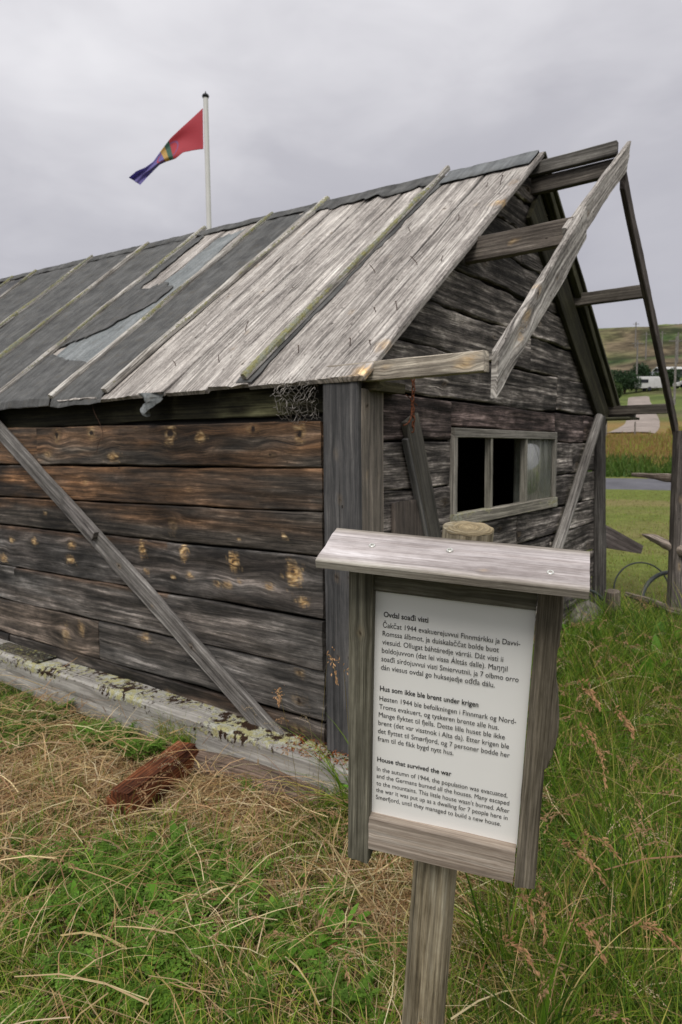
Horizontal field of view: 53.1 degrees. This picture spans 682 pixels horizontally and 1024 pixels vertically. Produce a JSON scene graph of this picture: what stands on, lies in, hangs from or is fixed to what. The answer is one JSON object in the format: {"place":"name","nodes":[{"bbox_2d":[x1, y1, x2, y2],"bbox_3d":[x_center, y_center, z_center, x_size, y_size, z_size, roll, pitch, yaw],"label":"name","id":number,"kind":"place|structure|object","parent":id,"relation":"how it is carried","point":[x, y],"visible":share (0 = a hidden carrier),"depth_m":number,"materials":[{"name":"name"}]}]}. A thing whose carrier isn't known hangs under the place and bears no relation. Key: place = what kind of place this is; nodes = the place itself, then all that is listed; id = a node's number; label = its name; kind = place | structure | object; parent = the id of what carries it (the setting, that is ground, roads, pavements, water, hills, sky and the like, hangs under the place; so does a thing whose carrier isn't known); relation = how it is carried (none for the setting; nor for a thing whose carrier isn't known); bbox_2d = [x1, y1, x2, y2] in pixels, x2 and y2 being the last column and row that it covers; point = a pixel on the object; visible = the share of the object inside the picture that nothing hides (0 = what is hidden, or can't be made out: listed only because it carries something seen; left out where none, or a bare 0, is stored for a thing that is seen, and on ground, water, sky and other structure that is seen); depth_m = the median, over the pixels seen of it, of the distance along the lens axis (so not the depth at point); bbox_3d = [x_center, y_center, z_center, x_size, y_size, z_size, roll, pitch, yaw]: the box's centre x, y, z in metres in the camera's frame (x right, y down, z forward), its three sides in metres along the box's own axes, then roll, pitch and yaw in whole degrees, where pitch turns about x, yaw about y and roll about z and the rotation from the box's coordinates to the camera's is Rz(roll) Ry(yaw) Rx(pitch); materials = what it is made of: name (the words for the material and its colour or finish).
{"place":"outdoors","nodes":[
{"label":"outdoors","id":0,"kind":"place"},
{"bbox_2d":[0,324,681,1023],"bbox_3d":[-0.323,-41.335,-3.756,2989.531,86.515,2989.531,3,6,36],"label":"ground","id":1,"kind":"structure","parent":0,"point":[622,346],"depth_m":8.69,"materials":[{"name":"plant"}]},
{"bbox_2d":[106,740,198,820],"bbox_3d":[-0.943,1.362,3.478,0.150,0.152,0.592,1,6,20],"label":"rotten log","id":2,"kind":"object","parent":1,"relation":"on","point":[125,792],"visible":0.85,"depth_m":3.39,"materials":[{"name":"red wood"}]},
{"bbox_2d":[140,703,197,746],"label":"grass tuft","id":3,"kind":"object","parent":1,"relation":"on","point":[171,736],"visible":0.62,"depth_m":3.94,"materials":[{"name":"green plant"}]},
{"bbox_2d":[0,639,347,807],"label":"sill timber","id":4,"kind":"object","parent":1,"relation":"on","point":[217,727],"visible":0.67,"depth_m":4.06,"materials":[{"name":"grey wood"}]},
{"bbox_2d":[0,642,56,663],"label":"board","id":5,"kind":"object","parent":4,"relation":"on","point":[35,656],"visible":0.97,"depth_m":5.06,"materials":[{"name":"grey wood"}]},
{"bbox_2d":[277,734,347,769],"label":"moss","id":6,"kind":"object","parent":4,"relation":"on","point":[301,738],"visible":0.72,"depth_m":3.45,"materials":[{"name":"green plant"}]},
{"bbox_2d":[202,91,211,229],"bbox_3d":[-3.079,-4.743,16.273,0.168,10.238,0.541,-2,5,-17],"label":"flagpole","id":7,"kind":"object","parent":1,"relation":"on","point":[205,95],"visible":0.44,"depth_m":16.03,"materials":[{"name":"white metal"}]},
{"bbox_2d":[129,108,202,184],"bbox_3d":[-4.101,-8.559,15.976,1.749,1.800,0.182,-1,5,-2],"label":"flag","id":8,"kind":"object","parent":7,"relation":"attached to","point":[187,136],"visible":1,"depth_m":16.00,"materials":[{"name":"fabric"}]},
{"bbox_2d":[193,749,325,808],"bbox_3d":[-0.438,1.392,3.528,0.848,0.181,0.171,3,6,32],"label":"log","id":9,"kind":"object","parent":1,"relation":"on","point":[254,768],"visible":0.41,"depth_m":3.48,"materials":[{"name":"grey wood"}]},
{"bbox_2d":[272,687,298,896],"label":"seed stalk","id":10,"kind":"object","parent":1,"relation":"on","point":[279,697],"visible":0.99,"depth_m":1.99,"materials":[{"name":"brown plant"}]},
{"bbox_2d":[316,647,338,996],"bbox_3d":[-0.040,0.940,1.864,0.028,1.232,0.365,-1,5,-11],"label":"seed stalk","id":11,"kind":"object","parent":1,"relation":"on","point":[317,794],"visible":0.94,"depth_m":1.91,"materials":[{"name":"brown plant"}]},
{"bbox_2d":[0,140,678,754],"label":"old house","id":12,"kind":"structure","parent":1,"relation":"on","point":[184,518],"depth_m":4.34,"materials":[{"name":"wood"}]},
{"bbox_2d":[92,404,102,448],"bbox_3d":[-1.577,-0.546,4.429,0.103,0.310,0.004,3,6,36],"label":"wire loop","id":13,"kind":"object","parent":12,"relation":"hanging from","point":[100,425],"visible":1,"depth_m":4.43,"materials":[{"name":"black metal"}]},
{"bbox_2d":[273,372,319,425],"bbox_3d":[-0.238,-0.565,3.416,0.295,0.264,0.124,3,6,36],"label":"wire netting","id":14,"kind":"object","parent":12,"relation":"attached to","point":[286,403],"visible":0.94,"depth_m":3.40,"materials":[{"name":"grey metal"}]},
{"bbox_2d":[403,379,417,432],"bbox_3d":[0.361,-0.561,3.548,0.023,0.299,0.141,3,6,36],"label":"rusty chain","id":15,"kind":"object","parent":12,"relation":"hanging from","point":[412,407],"visible":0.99,"depth_m":3.56,"materials":[{"name":"metal"}]},
{"bbox_2d":[447,428,557,522],"bbox_3d":[1.135,-0.274,4.800,0.184,0.593,1.796,3,6,36],"label":"window","id":16,"kind":"structure","parent":12,"relation":"in","point":[522,483],"depth_m":4.78,"materials":[{"name":"grey wood"}]},
{"bbox_2d":[329,657,351,1021],"bbox_3d":[0.003,0.948,1.730,0.059,1.245,0.391,-1,5,-9],"label":"seed stalk","id":17,"kind":"object","parent":1,"relation":"on","point":[351,869],"visible":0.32,"depth_m":1.80,"materials":[{"name":"brown plant"}]},
{"bbox_2d":[0,575,681,1023],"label":"long grass","id":18,"kind":"structure","parent":1,"relation":"on","point":[632,615],"depth_m":2.45,"materials":[{"name":"green plant"}]},
{"bbox_2d":[0,606,681,1023],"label":"dry grass","id":19,"kind":"structure","parent":1,"relation":"on","point":[24,768],"depth_m":2.88,"materials":[{"name":"plant"}]},
{"bbox_2d":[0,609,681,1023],"bbox_3d":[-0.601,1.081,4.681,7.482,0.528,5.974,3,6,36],"label":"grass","id":20,"kind":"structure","parent":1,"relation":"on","point":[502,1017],"depth_m":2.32,"materials":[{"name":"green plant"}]},
{"bbox_2d":[0,615,681,1023],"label":"leafy ground cover","id":21,"kind":"object","parent":1,"relation":"on","point":[158,905],"visible":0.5,"depth_m":2.47,"materials":[{"name":"green plant"}]},
{"bbox_2d":[0,593,681,1023],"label":"flowering grass","id":22,"kind":"structure","parent":1,"relation":"on","point":[282,935],"depth_m":2.29,"materials":[{"name":"green plant"}]},
{"bbox_2d":[315,521,589,1023],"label":"information sign","id":23,"kind":"object","parent":1,"relation":"on","point":[444,785],"visible":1,"depth_m":1.26,"materials":[{"name":"wood"}]},
{"bbox_2d":[488,876,533,1020],"bbox_3d":[0.377,1.182,1.560,0.034,0.818,0.241,-1,5,-7],"label":"seed stalk","id":24,"kind":"object","parent":1,"relation":"on","point":[528,909],"visible":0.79,"depth_m":1.46,"materials":[{"name":"brown plant"}]},
{"bbox_2d":[486,935,539,1023],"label":"seed stalk","id":25,"kind":"object","parent":1,"relation":"on","point":[519,948],"visible":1,"depth_m":1.47,"materials":[{"name":"brown plant"}]},
{"bbox_2d":[512,880,549,1023],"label":"seed stalk","id":26,"kind":"object","parent":1,"relation":"on","point":[544,928],"visible":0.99,"depth_m":1.54,"materials":[{"name":"brown plant"}]},
{"bbox_2d":[510,839,608,1023],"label":"seed stalk","id":27,"kind":"object","parent":1,"relation":"on","point":[586,859],"visible":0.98,"depth_m":1.77,"materials":[{"name":"brown plant"}]},
{"bbox_2d":[524,722,600,942],"bbox_3d":[0.712,1.091,2.213,0.044,0.913,0.330,-3,6,-22],"label":"seed stalk","id":28,"kind":"object","parent":1,"relation":"on","point":[590,734],"visible":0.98,"depth_m":2.08,"materials":[{"name":"brown plant"}]},
{"bbox_2d":[507,829,622,1017],"bbox_3d":[0.625,1.217,1.943,0.312,0.681,0.021,1,6,20],"label":"seed stalk","id":29,"kind":"object","parent":1,"relation":"on","point":[606,842],"visible":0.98,"depth_m":1.89,"materials":[{"name":"brown plant"}]},
{"bbox_2d":[532,678,601,898],"bbox_3d":[0.750,1.026,2.329,0.053,1.015,0.373,-2,5,-14],"label":"seed stalk","id":30,"kind":"object","parent":1,"relation":"on","point":[590,693],"visible":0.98,"depth_m":2.18,"materials":[{"name":"brown plant"}]},
{"bbox_2d":[530,911,607,1023],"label":"seed stalk","id":31,"kind":"object","parent":1,"relation":"on","point":[596,943],"visible":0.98,"depth_m":1.66,"materials":[{"name":"brown plant"}]},
{"bbox_2d":[567,600,602,628],"bbox_3d":[2.172,0.950,6.068,0.272,0.338,0.594,3,6,36],"label":"stone","id":32,"kind":"object","parent":1,"relation":"on","point":[587,602],"visible":0.33,"depth_m":5.94,"materials":[{"name":"grey stone"}]},
{"bbox_2d":[576,745,608,918],"bbox_3d":[0.829,1.145,2.237,0.055,0.793,0.280,0,5,9],"label":"seed stalk","id":33,"kind":"object","parent":1,"relation":"on","point":[602,759],"visible":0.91,"depth_m":2.16,"materials":[{"name":"brown plant"}]},
{"bbox_2d":[589,589,603,604],"bbox_3d":[2.384,0.900,6.337,0.183,0.374,0.069,0,5,5],"label":"hose loop","id":34,"kind":"object","parent":1,"relation":"on","point":[597,594],"visible":0.39,"depth_m":6.33,"materials":[{"name":"plastic"}]},
{"bbox_2d":[574,704,634,874],"bbox_3d":[0.908,1.076,2.410,0.044,0.896,0.403,-1,5,-7],"label":"seed stalk","id":35,"kind":"object","parent":1,"relation":"on","point":[628,725],"visible":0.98,"depth_m":2.24,"materials":[{"name":"brown plant"}]},
{"bbox_2d":[603,589,622,616],"bbox_3d":[2.506,0.973,6.293,0.209,0.538,0.243,-2,5,-14],"label":"stump","id":36,"kind":"object","parent":1,"relation":"on","point":[611,593],"visible":0.32,"depth_m":6.20,"materials":[{"name":"wood"}]},
{"bbox_2d":[614,382,623,397],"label":"bush","id":37,"kind":"object","parent":1,"relation":"on","point":[619,388],"visible":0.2,"depth_m":102.10,"materials":[{"name":"green plant"}]},
{"bbox_2d":[606,525,642,553],"bbox_3d":[3.017,0.192,8.000,1.291,0.660,0.092,-2,5,-15],"label":"leaning board","id":38,"kind":"object","parent":1,"relation":"on","point":[616,540],"visible":0.41,"depth_m":8.10,"materials":[{"name":"wood"}]},
{"bbox_2d":[611,369,641,393],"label":"bush","id":39,"kind":"object","parent":1,"relation":"on","point":[625,379],"visible":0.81,"depth_m":118.53,"materials":[{"name":"green plant"}]},
{"bbox_2d":[588,450,671,476],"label":"verge plants","id":40,"kind":"object","parent":1,"relation":"on","point":[620,468],"visible":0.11,"depth_m":35.24,"materials":[{"name":"green plant"}]},
{"bbox_2d":[608,396,659,432],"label":"gravel lane","id":41,"kind":"structure","parent":1,"relation":"on","point":[647,422],"depth_m":68.40,"materials":[{"name":"grey gravel"}]},
{"bbox_2d":[635,322,636,347],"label":"utility pole","id":42,"kind":"object","parent":1,"relation":"on","point":[635,332],"visible":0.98,"depth_m":218.60,"materials":[{"name":"grey wood"}]},
{"bbox_2d":[632,340,642,391],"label":"utility pole","id":43,"kind":"object","parent":1,"relation":"on","point":[637,343],"visible":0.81,"depth_m":119.77,"materials":[{"name":"grey wood"}]},
{"bbox_2d":[613,562,666,588],"bbox_3d":[3.126,0.752,7.107,0.592,0.456,0.107,0,5,0],"label":"hose loop","id":44,"kind":"object","parent":1,"relation":"on","point":[621,570],"visible":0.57,"depth_m":7.12,"materials":[{"name":"plastic"}]},
{"bbox_2d":[631,362,652,375],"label":"bush","id":45,"kind":"object","parent":1,"relation":"on","point":[644,369],"visible":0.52,"depth_m":124.03,"materials":[{"name":"green plant"}]},
{"bbox_2d":[607,917,679,1023],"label":"seed stalk","id":46,"kind":"object","parent":1,"relation":"on","point":[656,929],"visible":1,"depth_m":1.69,"materials":[{"name":"brown plant"}]},
{"bbox_2d":[606,423,681,466],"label":"meadow grass","id":47,"kind":"structure","parent":1,"relation":"on","point":[625,447],"depth_m":46.72,"materials":[{"name":"yellow plant"}]},
{"bbox_2d":[630,376,661,390],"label":"caravan","id":48,"kind":"object","parent":1,"relation":"on","point":[648,383],"visible":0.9,"depth_m":118.79,"materials":[{"name":"white paint"}]},
{"bbox_2d":[641,379,648,382],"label":"window","id":49,"kind":"structure","parent":48,"relation":"in","point":[642,380],"depth_m":118.71,"materials":[{"name":"black glass"}]},
{"bbox_2d":[654,378,657,386],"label":"door","id":50,"kind":"structure","parent":48,"relation":"in","point":[655,379],"depth_m":118.73,"materials":[{"name":"white paint"}]},
{"bbox_2d":[643,332,649,359],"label":"utility pole","id":51,"kind":"object","parent":1,"relation":"on","point":[646,334],"visible":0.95,"depth_m":199.64,"materials":[{"name":"grey wood"}]},
{"bbox_2d":[624,431,681,630],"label":"fence post","id":52,"kind":"object","parent":1,"relation":"on","point":[672,545],"visible":0.82,"depth_m":6.12,"materials":[{"name":"grey wood"}]},
{"bbox_2d":[640,570,667,610],"bbox_3d":[3.187,0.844,6.559,0.675,0.554,0.197,-2,5,-11],"label":"hose loop","id":53,"kind":"object","parent":1,"relation":"on","point":[653,578],"visible":0.47,"depth_m":6.57,"materials":[{"name":"plastic"}]},
{"bbox_2d":[652,367,681,375],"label":"shed","id":54,"kind":"structure","parent":1,"relation":"on","point":[655,369],"depth_m":145.10,"materials":[{"name":"white paint"}]},
{"bbox_2d":[653,367,681,386],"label":"bush","id":55,"kind":"object","parent":1,"relation":"on","point":[670,376],"visible":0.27,"depth_m":125.32,"materials":[{"name":"green plant"}]},
{"bbox_2d":[669,336,681,404],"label":"utility pole","id":56,"kind":"object","parent":1,"relation":"on","point":[676,341],"visible":0.94,"depth_m":90.78,"materials":[{"name":"grey wood"}]},
{"bbox_2d":[673,381,681,388],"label":"parked car","id":57,"kind":"object","parent":1,"relation":"on","point":[678,384],"visible":0.91,"depth_m":121.25,"materials":[{"name":"white paint"}]},
{"bbox_2d":[675,332,681,362],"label":"utility pole","id":58,"kind":"object","parent":1,"relation":"on","point":[678,334],"visible":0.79,"depth_m":186.59,"materials":[{"name":"grey wood"}]},
{"bbox_2d":[0,0,681,327],"label":"sky","id":59,"kind":"structure","parent":0,"point":[309,101],"materials":[{"name":"grey"}]},
{"bbox_2d":[588,490,670,618],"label":"lawn grass","id":60,"kind":"structure","parent":0,"point":[648,550],"depth_m":12.08,"materials":[{"name":"green plant"}]},
{"bbox_2d":[606,478,670,489],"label":"road","id":61,"kind":"structure","parent":0,"point":[633,483],"depth_m":29.77,"materials":[{"name":"grey asphalt"}]}
]}

